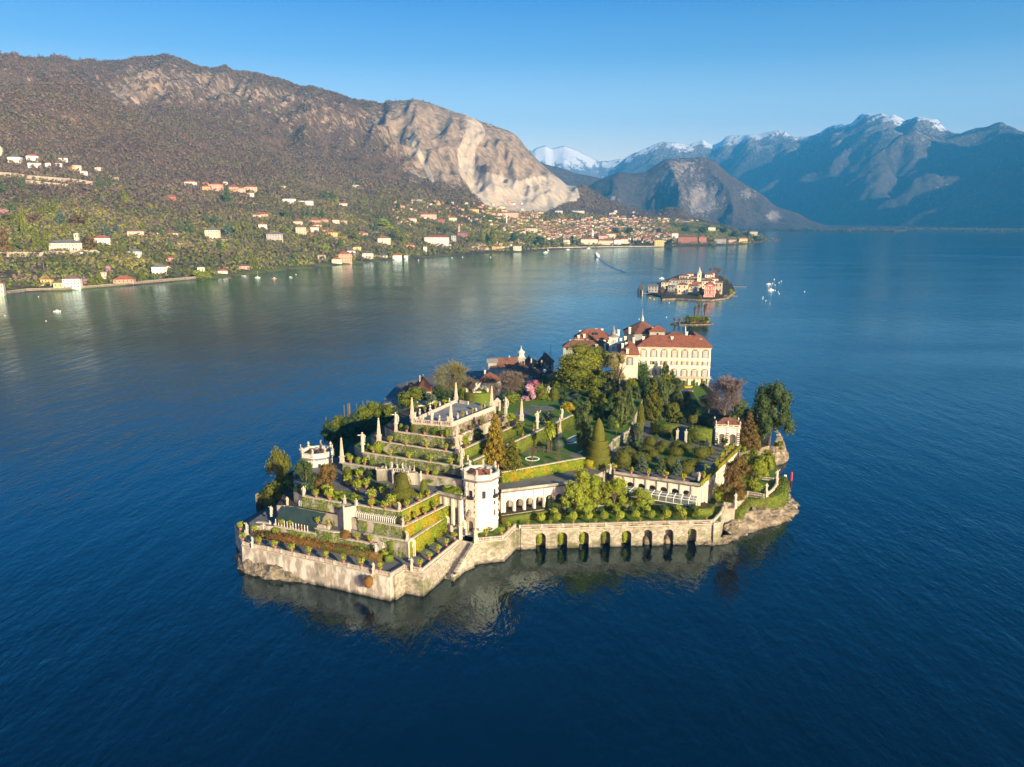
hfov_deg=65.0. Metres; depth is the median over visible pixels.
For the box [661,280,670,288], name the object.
house
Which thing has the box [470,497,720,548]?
ground
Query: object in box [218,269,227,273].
house
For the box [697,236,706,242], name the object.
house
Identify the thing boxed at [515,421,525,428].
shrub
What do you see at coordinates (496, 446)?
golden conifer
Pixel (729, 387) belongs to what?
bare tree
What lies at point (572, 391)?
evergreen tree
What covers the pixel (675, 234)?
house
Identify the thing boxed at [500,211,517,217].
house
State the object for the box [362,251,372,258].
house
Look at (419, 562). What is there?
potted tree
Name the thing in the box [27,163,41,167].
house
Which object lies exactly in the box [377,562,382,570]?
potted tree
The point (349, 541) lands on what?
terrace wall
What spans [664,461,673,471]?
clipped shrub
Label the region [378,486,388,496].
potted tree
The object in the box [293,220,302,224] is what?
house
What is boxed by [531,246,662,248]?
promenade wall
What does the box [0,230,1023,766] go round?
water
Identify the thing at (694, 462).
clipped shrub
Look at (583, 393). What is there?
evergreen tree
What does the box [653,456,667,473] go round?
young conifer
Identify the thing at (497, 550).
lake wall
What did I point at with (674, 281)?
house
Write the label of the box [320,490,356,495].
box parterre
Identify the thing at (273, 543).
potted tree
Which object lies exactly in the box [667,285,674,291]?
house
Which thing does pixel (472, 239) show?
conifer
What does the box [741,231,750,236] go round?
shore tree
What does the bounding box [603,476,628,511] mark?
broadleaf tree
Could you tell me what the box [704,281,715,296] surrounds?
hotel
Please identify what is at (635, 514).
lemon standard
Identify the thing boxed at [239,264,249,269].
house
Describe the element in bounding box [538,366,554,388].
village house
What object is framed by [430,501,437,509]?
potted tree
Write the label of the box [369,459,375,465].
clipped shrub
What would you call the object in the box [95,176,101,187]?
conifer
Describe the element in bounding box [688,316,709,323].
reed bed
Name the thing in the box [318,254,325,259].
house
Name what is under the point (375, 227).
conifer
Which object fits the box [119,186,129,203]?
conifer
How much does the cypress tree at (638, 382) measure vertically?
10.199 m
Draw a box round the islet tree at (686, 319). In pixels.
[685,315,690,323]
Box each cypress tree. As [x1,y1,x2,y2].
[574,401,592,448]
[615,396,629,427]
[622,385,636,423]
[633,389,640,398]
[634,377,640,393]
[640,373,650,397]
[651,374,660,384]
[661,361,669,382]
[670,369,675,382]
[720,457,751,501]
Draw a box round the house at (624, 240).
[621,238,627,243]
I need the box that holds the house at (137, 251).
[127,249,141,257]
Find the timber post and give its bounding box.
[347,403,350,416]
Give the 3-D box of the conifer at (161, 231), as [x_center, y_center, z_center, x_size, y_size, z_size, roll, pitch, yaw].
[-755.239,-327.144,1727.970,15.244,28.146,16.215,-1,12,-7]
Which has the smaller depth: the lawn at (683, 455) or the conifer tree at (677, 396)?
the lawn at (683, 455)
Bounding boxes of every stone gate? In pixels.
[405,537,415,557]
[446,516,448,531]
[493,398,500,413]
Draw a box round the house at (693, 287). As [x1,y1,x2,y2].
[689,284,697,291]
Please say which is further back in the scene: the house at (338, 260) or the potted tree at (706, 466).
the house at (338, 260)
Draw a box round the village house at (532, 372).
[519,365,541,393]
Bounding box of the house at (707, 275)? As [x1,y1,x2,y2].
[705,273,712,277]
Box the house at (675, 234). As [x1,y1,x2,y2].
[671,232,677,237]
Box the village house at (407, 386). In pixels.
[402,381,413,391]
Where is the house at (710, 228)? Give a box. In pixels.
[707,226,715,231]
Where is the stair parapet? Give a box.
[451,543,473,581]
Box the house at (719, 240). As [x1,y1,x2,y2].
[714,238,725,243]
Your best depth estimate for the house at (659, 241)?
2918.12 m
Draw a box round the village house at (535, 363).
[526,358,540,368]
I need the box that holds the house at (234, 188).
[228,185,238,191]
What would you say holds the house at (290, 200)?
on the hills
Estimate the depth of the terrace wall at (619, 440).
316.32 m
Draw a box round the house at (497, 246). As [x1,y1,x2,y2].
[492,245,501,249]
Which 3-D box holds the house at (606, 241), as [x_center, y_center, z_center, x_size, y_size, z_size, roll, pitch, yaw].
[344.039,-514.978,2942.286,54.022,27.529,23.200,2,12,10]
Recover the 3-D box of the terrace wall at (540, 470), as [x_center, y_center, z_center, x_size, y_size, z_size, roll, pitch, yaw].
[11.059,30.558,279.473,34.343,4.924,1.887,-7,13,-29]
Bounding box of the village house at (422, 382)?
[412,374,434,407]
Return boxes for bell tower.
[74,233,79,241]
[516,347,525,363]
[697,267,701,281]
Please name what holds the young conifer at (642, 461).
on the ground at (607, 476)
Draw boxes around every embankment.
[6,282,140,292]
[141,277,195,282]
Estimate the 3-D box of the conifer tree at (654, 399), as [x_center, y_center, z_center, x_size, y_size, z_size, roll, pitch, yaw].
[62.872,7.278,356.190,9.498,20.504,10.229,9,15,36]
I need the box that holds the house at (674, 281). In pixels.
[669,278,678,288]
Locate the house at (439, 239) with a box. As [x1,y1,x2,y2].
[424,235,448,246]
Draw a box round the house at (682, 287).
[677,282,688,293]
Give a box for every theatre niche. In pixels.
[375,466,394,483]
[406,471,421,485]
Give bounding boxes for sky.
[0,0,1023,160]
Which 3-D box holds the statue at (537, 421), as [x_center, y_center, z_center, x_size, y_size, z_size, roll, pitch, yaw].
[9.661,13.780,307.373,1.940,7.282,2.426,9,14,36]
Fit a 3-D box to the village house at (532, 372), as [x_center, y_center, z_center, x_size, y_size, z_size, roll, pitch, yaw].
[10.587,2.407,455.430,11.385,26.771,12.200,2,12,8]
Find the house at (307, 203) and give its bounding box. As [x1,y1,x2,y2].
[299,201,313,205]
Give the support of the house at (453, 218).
on the hills
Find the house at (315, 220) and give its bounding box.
[310,218,320,222]
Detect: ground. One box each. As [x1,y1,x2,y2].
[235,507,468,599]
[249,503,377,544]
[255,393,768,512]
[277,487,442,529]
[293,457,468,539]
[322,524,341,533]
[344,445,461,478]
[351,513,465,540]
[354,398,570,474]
[371,418,520,450]
[382,370,609,412]
[385,404,503,440]
[415,403,488,424]
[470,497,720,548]
[497,399,642,481]
[498,420,728,514]
[501,494,708,515]
[546,381,721,426]
[647,273,734,300]
[670,322,713,324]
[681,385,716,415]
[716,455,776,509]
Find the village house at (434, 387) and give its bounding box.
[433,383,447,402]
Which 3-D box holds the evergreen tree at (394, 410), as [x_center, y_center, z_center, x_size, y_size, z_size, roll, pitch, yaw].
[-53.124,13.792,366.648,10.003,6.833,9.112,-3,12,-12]
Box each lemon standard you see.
[537,512,545,520]
[550,507,557,514]
[553,512,561,520]
[566,507,573,514]
[568,512,577,518]
[581,507,588,514]
[584,511,592,522]
[597,506,604,517]
[600,511,608,521]
[612,506,619,513]
[616,510,624,518]
[627,505,635,516]
[632,510,639,521]
[643,505,650,516]
[647,510,655,520]
[658,505,666,512]
[662,509,671,520]
[673,504,681,515]
[678,509,686,519]
[689,504,696,510]
[693,508,702,519]
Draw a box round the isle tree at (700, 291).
[697,287,703,294]
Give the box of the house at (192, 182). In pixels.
[184,180,196,185]
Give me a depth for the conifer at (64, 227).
1571.56 m
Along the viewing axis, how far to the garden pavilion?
315.75 m
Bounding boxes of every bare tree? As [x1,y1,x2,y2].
[433,357,469,399]
[457,376,474,388]
[486,382,501,398]
[495,370,528,391]
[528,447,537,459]
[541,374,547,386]
[697,301,700,315]
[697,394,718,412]
[703,302,707,315]
[705,374,746,414]
[713,266,721,277]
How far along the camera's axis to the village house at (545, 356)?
490.85 m
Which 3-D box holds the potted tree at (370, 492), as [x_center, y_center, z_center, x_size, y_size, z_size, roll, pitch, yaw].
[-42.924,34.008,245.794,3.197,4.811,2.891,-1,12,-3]
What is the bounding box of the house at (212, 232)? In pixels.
[204,227,220,238]
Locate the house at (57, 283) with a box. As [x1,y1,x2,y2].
[52,280,62,287]
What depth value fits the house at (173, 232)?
1755.79 m
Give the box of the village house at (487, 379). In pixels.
[477,370,500,395]
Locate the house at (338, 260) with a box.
[331,257,341,263]
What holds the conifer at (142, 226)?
on the hills
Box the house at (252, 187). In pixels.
[244,185,257,191]
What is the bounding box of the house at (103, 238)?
[94,235,110,245]
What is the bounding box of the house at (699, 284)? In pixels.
[692,282,701,290]
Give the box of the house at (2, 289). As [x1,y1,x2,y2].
[0,281,5,295]
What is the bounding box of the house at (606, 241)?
[598,239,613,244]
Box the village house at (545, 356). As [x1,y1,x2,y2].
[538,352,554,369]
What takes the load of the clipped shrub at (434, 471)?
on the ground at (350, 450)
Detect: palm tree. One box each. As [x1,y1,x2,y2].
[331,491,345,499]
[349,494,362,501]
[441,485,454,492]
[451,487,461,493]
[543,421,551,452]
[546,425,552,452]
[547,421,555,452]
[548,422,555,452]
[614,421,619,433]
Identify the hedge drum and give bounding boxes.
[464,389,490,406]
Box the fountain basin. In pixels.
[364,491,378,496]
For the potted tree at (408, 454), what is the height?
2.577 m
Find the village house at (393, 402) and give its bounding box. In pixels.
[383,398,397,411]
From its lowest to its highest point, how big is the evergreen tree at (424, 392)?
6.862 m
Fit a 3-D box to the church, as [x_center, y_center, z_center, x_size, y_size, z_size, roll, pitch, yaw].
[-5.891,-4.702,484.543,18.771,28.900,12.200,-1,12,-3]
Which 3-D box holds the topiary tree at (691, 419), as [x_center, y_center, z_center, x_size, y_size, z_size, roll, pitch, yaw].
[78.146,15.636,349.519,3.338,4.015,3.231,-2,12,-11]
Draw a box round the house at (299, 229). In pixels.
[295,225,305,236]
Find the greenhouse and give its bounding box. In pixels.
[611,486,697,505]
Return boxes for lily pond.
[565,435,576,442]
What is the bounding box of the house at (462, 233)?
[457,231,466,237]
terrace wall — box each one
[274,525,376,548]
[302,495,342,512]
[314,527,340,542]
[342,462,379,476]
[356,504,400,522]
[357,518,403,538]
[362,452,460,475]
[363,533,407,556]
[380,441,455,462]
[393,430,451,448]
[400,492,439,522]
[403,505,449,538]
[409,518,447,557]
[411,423,451,435]
[422,473,462,489]
[450,414,507,448]
[451,409,493,435]
[455,421,524,462]
[460,414,574,473]
[501,457,583,482]
[612,431,628,448]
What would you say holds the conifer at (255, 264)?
on the hills
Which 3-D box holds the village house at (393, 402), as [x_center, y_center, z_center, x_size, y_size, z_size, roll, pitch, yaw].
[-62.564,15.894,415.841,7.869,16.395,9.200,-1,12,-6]
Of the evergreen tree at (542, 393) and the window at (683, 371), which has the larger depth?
the window at (683, 371)
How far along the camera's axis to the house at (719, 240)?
3118.67 m
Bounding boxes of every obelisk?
[339,435,344,463]
[376,416,381,440]
[409,397,414,421]
[448,401,453,424]
[453,382,458,402]
[454,427,459,453]
[489,386,493,406]
[519,399,523,420]
[557,414,561,437]
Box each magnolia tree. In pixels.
[521,384,536,400]
[527,380,538,389]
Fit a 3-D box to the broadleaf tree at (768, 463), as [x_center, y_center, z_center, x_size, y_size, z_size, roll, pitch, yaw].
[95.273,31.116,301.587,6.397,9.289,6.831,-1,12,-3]
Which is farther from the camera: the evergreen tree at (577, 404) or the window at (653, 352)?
the window at (653, 352)
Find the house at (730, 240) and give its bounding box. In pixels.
[728,238,735,243]
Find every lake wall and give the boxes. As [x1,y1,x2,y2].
[239,537,391,601]
[393,542,459,599]
[474,528,520,565]
[521,521,712,549]
[711,509,724,543]
[724,505,734,524]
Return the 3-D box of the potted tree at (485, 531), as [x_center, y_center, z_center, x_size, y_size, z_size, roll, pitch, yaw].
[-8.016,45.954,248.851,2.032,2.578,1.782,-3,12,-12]
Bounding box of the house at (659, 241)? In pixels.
[655,238,663,245]
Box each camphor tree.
[397,387,423,408]
[541,342,606,391]
[588,345,609,388]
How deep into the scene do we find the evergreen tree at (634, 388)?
388.27 m
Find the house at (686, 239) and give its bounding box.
[678,236,697,243]
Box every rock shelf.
[234,549,315,584]
[695,532,742,545]
[723,490,800,535]
[769,427,788,464]
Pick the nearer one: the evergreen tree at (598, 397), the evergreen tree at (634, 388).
the evergreen tree at (598, 397)
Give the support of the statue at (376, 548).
on the azalea border
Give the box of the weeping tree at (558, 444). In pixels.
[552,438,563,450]
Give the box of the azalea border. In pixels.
[252,529,385,561]
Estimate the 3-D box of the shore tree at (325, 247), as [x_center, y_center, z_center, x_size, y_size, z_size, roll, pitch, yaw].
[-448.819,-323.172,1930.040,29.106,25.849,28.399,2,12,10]
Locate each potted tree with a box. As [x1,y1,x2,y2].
[237,521,243,530]
[239,532,245,540]
[256,536,261,544]
[272,540,277,548]
[288,543,295,551]
[305,546,310,555]
[312,489,318,497]
[321,484,329,495]
[323,550,328,558]
[324,486,334,497]
[326,492,332,499]
[340,553,346,562]
[344,473,351,485]
[353,478,361,492]
[354,533,360,540]
[355,468,362,479]
[357,556,364,566]
[361,477,371,488]
[367,487,376,499]
[367,534,373,542]
[368,499,374,507]
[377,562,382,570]
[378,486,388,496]
[381,500,388,509]
[385,493,398,506]
[387,435,392,442]
[403,498,409,507]
[403,516,410,524]
[405,451,412,457]
[412,510,418,519]
[416,493,422,501]
[416,559,422,566]
[420,506,428,514]
[425,465,429,474]
[425,552,432,559]
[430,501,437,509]
[435,544,441,552]
[451,532,457,539]
[483,528,488,535]
[499,526,504,534]
[612,463,617,471]
[646,467,650,475]
[663,470,668,478]
[680,473,686,480]
[701,471,705,478]
[703,464,710,472]
[713,459,718,465]
[721,438,727,446]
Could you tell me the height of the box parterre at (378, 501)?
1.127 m
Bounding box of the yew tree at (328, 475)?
[313,463,337,490]
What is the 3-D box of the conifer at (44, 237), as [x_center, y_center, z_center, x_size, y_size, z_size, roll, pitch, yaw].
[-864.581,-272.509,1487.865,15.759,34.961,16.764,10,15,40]
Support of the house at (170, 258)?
on the hills
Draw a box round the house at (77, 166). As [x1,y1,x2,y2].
[72,164,81,170]
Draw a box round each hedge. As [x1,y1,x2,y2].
[262,429,371,508]
[353,424,385,444]
[384,553,393,562]
[388,541,394,554]
[500,510,549,524]
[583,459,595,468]
[646,504,714,516]
[650,420,680,437]
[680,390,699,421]
[687,425,713,443]
[697,412,729,426]
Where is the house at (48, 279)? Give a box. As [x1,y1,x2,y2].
[40,277,53,285]
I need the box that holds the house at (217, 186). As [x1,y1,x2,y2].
[209,183,223,191]
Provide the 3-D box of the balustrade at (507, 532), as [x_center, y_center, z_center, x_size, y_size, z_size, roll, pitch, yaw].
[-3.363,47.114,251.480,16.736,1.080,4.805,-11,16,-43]
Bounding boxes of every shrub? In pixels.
[351,468,355,475]
[355,457,361,463]
[363,575,374,588]
[366,469,375,478]
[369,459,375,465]
[373,441,383,452]
[410,424,416,431]
[431,426,437,434]
[431,469,437,474]
[443,429,448,436]
[461,435,470,443]
[474,428,483,439]
[502,392,520,403]
[506,413,515,420]
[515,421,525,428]
[540,410,554,424]
[558,390,569,399]
[614,450,630,468]
[616,446,634,455]
[629,451,651,466]
[638,445,652,452]
[643,436,656,446]
[646,449,658,458]
[654,445,666,453]
[657,440,669,447]
[662,455,675,464]
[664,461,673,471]
[667,446,683,456]
[670,440,684,447]
[680,463,694,475]
[681,444,691,450]
[682,458,700,467]
[692,445,709,459]
[707,446,714,454]
[712,482,725,501]
[741,442,747,451]
[760,449,774,460]
[774,440,782,449]
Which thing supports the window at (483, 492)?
in the octagonal tower at (480, 484)
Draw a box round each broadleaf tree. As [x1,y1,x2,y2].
[546,498,563,514]
[559,480,588,517]
[574,468,602,513]
[592,481,610,512]
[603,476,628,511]
[627,487,653,512]
[739,448,758,469]
[743,458,765,491]
[759,455,774,478]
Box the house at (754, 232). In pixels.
[749,230,757,235]
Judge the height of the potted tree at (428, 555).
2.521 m
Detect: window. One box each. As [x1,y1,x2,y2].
[467,490,473,499]
[482,491,485,498]
[493,487,497,497]
[626,357,632,364]
[640,348,647,356]
[649,349,657,356]
[649,367,656,375]
[660,349,667,357]
[669,367,677,375]
[670,349,678,357]
[680,349,688,357]
[680,368,687,375]
[690,368,697,375]
[691,349,698,357]
[700,368,707,376]
[701,349,708,357]
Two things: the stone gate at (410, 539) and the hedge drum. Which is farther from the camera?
the hedge drum
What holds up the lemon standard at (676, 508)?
on the ground at (612, 517)
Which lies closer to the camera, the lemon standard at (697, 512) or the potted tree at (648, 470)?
the lemon standard at (697, 512)
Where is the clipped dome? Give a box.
[340,530,350,539]
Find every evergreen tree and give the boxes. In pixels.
[259,480,284,508]
[262,445,292,488]
[284,472,300,488]
[293,458,316,491]
[320,420,333,440]
[322,427,342,444]
[331,415,342,429]
[338,425,357,440]
[339,412,357,428]
[353,420,368,434]
[355,405,369,427]
[364,400,381,419]
[364,415,382,433]
[378,403,393,424]
[389,406,401,420]
[418,387,426,399]
[423,393,436,403]
[431,387,444,400]
[441,390,452,400]
[458,388,465,399]
[515,380,525,391]
[533,384,551,400]
[561,380,569,391]
[564,388,579,395]
[569,394,585,401]
[569,400,584,418]
[576,390,590,396]
[586,386,600,401]
[588,390,615,399]
[589,393,606,410]
[601,401,615,417]
[607,377,616,391]
[608,391,622,408]
[624,377,637,390]
[624,385,641,395]
[637,359,650,386]
[640,385,649,408]
[657,373,673,383]
[665,402,682,423]
[672,377,681,393]
[680,390,690,404]
[726,396,749,419]
[741,408,758,436]
[754,420,765,439]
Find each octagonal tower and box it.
[299,440,334,467]
[460,459,499,536]
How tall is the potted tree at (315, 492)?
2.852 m
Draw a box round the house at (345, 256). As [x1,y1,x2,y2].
[338,251,351,263]
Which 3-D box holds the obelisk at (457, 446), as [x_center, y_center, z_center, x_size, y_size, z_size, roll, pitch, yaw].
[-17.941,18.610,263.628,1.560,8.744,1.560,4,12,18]
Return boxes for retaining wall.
[0,172,92,184]
[0,250,99,256]
[26,180,67,186]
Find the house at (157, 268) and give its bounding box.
[151,264,166,273]
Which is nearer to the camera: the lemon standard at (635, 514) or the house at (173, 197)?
the lemon standard at (635, 514)
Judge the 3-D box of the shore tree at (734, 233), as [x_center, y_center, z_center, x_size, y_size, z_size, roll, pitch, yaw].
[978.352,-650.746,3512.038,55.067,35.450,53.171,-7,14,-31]
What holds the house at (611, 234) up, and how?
on the hills
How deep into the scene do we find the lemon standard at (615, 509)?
265.44 m
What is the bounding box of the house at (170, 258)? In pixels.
[166,256,174,261]
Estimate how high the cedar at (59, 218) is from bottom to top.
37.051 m
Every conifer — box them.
[0,181,5,191]
[7,200,17,212]
[18,175,26,187]
[19,202,27,238]
[31,227,40,247]
[35,205,43,215]
[41,227,49,243]
[43,199,48,211]
[48,198,57,214]
[49,224,54,235]
[62,222,68,235]
[93,269,104,284]
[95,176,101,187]
[103,177,114,187]
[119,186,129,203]
[137,268,145,280]
[140,220,145,233]
[158,225,163,235]
[167,236,173,252]
[203,213,210,223]
[211,213,219,224]
[216,240,222,249]
[222,186,233,201]
[235,220,241,235]
[245,219,250,231]
[253,256,259,267]
[281,224,286,232]
[283,204,289,218]
[305,206,310,216]
[314,207,319,217]
[319,207,324,217]
[323,189,328,198]
[373,220,377,230]
[389,230,395,237]
[394,226,399,237]
[398,230,406,243]
[469,231,476,243]
[477,229,486,243]
[482,413,512,468]
[488,227,496,243]
[635,454,648,470]
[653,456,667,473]
[673,457,683,476]
[703,440,710,445]
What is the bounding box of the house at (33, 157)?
[26,154,39,161]
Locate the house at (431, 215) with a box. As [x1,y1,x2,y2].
[419,213,436,219]
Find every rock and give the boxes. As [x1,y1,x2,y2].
[642,535,650,544]
[664,534,671,543]
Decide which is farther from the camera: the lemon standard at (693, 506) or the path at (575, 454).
the path at (575, 454)
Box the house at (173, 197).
[165,195,176,200]
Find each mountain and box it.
[531,146,621,176]
[541,163,599,185]
[588,157,829,228]
[597,113,1023,227]
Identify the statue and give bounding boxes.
[244,523,248,534]
[250,536,253,547]
[268,506,272,516]
[301,486,305,494]
[357,432,365,451]
[371,563,374,573]
[373,543,378,552]
[391,412,398,430]
[408,558,412,570]
[429,409,433,419]
[458,447,464,465]
[472,382,480,392]
[503,397,508,414]
[535,410,540,428]
[733,493,737,508]
[764,483,768,496]
[774,470,779,484]
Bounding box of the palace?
[562,313,712,391]
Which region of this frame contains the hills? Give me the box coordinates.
[0,53,774,294]
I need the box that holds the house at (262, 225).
[258,223,266,227]
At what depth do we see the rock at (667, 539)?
264.01 m
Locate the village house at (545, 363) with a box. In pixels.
[539,360,550,368]
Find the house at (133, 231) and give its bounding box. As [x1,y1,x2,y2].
[127,228,143,236]
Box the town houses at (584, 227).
[391,200,697,249]
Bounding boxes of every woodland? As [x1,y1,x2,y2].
[0,50,776,285]
[733,226,1023,230]
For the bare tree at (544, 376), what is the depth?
431.14 m
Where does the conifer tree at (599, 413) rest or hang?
on the ground at (611, 434)
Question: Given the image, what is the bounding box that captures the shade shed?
[275,506,325,531]
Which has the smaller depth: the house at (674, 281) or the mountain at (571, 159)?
the house at (674, 281)
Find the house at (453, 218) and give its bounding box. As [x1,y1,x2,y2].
[448,216,456,220]
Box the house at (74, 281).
[62,275,82,289]
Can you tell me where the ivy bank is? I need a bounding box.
[734,475,789,520]
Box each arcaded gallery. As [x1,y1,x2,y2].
[437,491,466,525]
[498,477,602,515]
[614,470,699,505]
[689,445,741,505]
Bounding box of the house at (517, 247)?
[513,244,521,250]
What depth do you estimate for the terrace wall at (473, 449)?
277.96 m
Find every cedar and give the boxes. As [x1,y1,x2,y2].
[54,210,66,225]
[102,224,112,237]
[223,222,233,237]
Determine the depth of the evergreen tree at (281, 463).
278.89 m
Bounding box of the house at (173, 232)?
[164,230,178,236]
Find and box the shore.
[736,224,1019,231]
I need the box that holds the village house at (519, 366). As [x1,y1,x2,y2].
[510,360,527,393]
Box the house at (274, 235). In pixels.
[266,232,282,241]
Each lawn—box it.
[501,405,520,412]
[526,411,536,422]
[550,411,558,415]
[648,461,682,469]
[657,447,694,457]
[682,454,707,461]
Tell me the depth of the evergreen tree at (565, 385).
404.93 m
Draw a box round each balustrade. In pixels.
[242,541,392,576]
[317,524,329,529]
[390,467,417,472]
[391,564,420,575]
[411,418,451,425]
[412,400,455,422]
[420,539,457,571]
[452,406,493,425]
[459,400,468,404]
[478,524,515,540]
[519,519,711,527]
[712,505,724,522]
[747,491,764,496]
[768,482,777,494]
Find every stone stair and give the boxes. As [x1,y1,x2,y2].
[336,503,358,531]
[445,558,459,579]
[456,540,469,558]
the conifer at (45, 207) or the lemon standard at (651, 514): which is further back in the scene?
the conifer at (45, 207)
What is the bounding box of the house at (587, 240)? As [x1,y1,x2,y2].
[580,238,597,244]
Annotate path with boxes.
[513,408,536,417]
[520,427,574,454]
[530,404,555,409]
[537,448,582,456]
[559,393,583,403]
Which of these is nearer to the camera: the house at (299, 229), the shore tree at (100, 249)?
the shore tree at (100, 249)
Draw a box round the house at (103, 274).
[100,271,106,278]
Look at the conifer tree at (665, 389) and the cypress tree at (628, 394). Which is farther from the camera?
the conifer tree at (665, 389)
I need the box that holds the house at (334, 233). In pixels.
[328,231,337,236]
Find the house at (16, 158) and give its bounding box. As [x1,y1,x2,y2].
[7,155,22,162]
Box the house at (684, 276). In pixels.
[679,274,688,278]
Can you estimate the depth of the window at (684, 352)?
436.94 m
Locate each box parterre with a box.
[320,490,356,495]
[342,480,371,487]
[365,498,399,506]
[368,482,388,487]
[414,490,426,496]
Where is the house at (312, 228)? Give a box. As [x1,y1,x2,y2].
[310,226,318,231]
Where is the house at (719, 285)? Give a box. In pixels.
[715,281,722,293]
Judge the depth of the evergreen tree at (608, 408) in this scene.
344.00 m
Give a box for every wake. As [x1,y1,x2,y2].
[597,257,624,271]
[600,257,660,268]
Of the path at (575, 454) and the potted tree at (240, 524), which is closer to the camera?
the potted tree at (240, 524)
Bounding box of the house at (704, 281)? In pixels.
[702,279,713,288]
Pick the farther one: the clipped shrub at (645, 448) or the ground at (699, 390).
the ground at (699, 390)
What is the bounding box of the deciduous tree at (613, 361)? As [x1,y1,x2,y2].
[604,352,627,393]
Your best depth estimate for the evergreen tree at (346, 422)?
348.52 m
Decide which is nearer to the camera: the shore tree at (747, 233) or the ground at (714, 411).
the ground at (714, 411)
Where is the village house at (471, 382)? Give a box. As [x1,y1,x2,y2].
[463,375,477,389]
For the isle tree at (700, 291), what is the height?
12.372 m
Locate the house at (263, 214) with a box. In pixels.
[259,212,268,216]
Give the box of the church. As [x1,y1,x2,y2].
[487,354,517,387]
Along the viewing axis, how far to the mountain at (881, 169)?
10734.63 m
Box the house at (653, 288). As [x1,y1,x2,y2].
[648,284,658,292]
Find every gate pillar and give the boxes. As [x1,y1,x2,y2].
[457,523,462,539]
[462,520,466,534]
[472,528,477,542]
[676,428,678,440]
[684,429,687,443]
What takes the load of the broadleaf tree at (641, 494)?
on the ground at (612, 517)
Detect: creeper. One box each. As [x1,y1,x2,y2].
[536,533,541,544]
[557,532,563,544]
[579,532,584,543]
[600,531,606,542]
[621,531,627,542]
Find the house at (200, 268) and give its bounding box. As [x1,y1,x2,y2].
[197,266,204,270]
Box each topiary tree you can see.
[342,465,351,478]
[390,471,414,504]
[419,479,427,494]
[549,388,559,401]
[585,418,611,468]
[606,415,614,429]
[636,403,644,429]
[688,415,695,423]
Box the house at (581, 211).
[571,210,584,213]
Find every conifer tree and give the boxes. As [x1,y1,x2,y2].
[503,437,523,471]
[593,400,603,420]
[626,424,635,448]
[633,422,643,449]
[643,378,664,421]
[656,380,679,420]
[669,384,684,408]
[736,411,761,449]
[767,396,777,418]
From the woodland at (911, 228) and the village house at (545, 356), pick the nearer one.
the village house at (545, 356)
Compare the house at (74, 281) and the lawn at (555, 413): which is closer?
the lawn at (555, 413)
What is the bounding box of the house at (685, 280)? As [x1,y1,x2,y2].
[678,278,688,283]
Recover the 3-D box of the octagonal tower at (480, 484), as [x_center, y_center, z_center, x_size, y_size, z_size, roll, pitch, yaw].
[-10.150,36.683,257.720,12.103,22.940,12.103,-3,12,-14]
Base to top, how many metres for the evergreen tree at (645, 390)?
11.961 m
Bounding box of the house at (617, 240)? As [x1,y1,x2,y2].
[613,238,620,243]
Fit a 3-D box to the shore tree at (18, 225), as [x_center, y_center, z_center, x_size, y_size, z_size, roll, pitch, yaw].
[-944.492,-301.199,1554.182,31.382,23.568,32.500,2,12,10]
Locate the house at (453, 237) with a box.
[450,235,455,241]
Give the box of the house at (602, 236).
[598,234,607,239]
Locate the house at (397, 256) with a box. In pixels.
[392,253,401,259]
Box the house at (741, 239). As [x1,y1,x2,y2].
[738,237,746,242]
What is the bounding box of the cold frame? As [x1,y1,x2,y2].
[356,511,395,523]
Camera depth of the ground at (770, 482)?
290.46 m
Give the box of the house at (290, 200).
[283,199,295,203]
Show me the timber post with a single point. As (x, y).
(348, 408)
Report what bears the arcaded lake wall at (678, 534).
on the ground at (612, 517)
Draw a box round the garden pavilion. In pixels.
[713,417,740,445]
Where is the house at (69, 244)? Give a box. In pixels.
[48,240,81,249]
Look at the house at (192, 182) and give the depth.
2386.65 m
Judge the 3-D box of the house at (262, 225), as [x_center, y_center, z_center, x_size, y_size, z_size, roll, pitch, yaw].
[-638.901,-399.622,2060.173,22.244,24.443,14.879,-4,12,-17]
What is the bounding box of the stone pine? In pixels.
[751,379,797,449]
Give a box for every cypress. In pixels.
[147,260,151,272]
[174,263,177,274]
[189,221,193,232]
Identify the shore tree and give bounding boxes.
[0,226,14,251]
[2,213,19,223]
[8,240,20,249]
[14,223,30,231]
[27,212,39,223]
[38,240,49,251]
[66,214,86,226]
[82,234,97,248]
[86,278,94,284]
[94,246,107,254]
[115,246,123,252]
[184,267,192,275]
[191,270,204,278]
[203,271,210,277]
[248,254,254,266]
[308,237,322,244]
[319,244,329,252]
[350,232,361,240]
[377,218,394,229]
[508,233,516,241]
[532,236,544,244]
[611,227,620,232]
[624,228,632,234]
[665,239,673,243]
[681,227,691,232]
[698,226,707,232]
[719,227,727,232]
[730,231,739,236]
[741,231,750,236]
[752,236,762,240]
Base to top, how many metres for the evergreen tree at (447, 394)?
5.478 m
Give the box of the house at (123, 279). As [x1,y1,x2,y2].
[113,275,135,283]
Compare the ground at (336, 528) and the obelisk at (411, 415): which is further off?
the obelisk at (411, 415)
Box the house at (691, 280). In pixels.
[689,278,696,283]
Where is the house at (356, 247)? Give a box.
[353,245,360,250]
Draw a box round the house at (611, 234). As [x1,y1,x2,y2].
[606,232,614,237]
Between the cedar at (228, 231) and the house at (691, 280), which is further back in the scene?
the cedar at (228, 231)
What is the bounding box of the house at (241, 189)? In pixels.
[238,187,245,192]
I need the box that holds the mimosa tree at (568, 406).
[560,402,574,412]
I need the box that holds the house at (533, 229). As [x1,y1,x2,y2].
[524,227,536,232]
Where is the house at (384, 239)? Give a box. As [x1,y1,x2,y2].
[376,236,390,243]

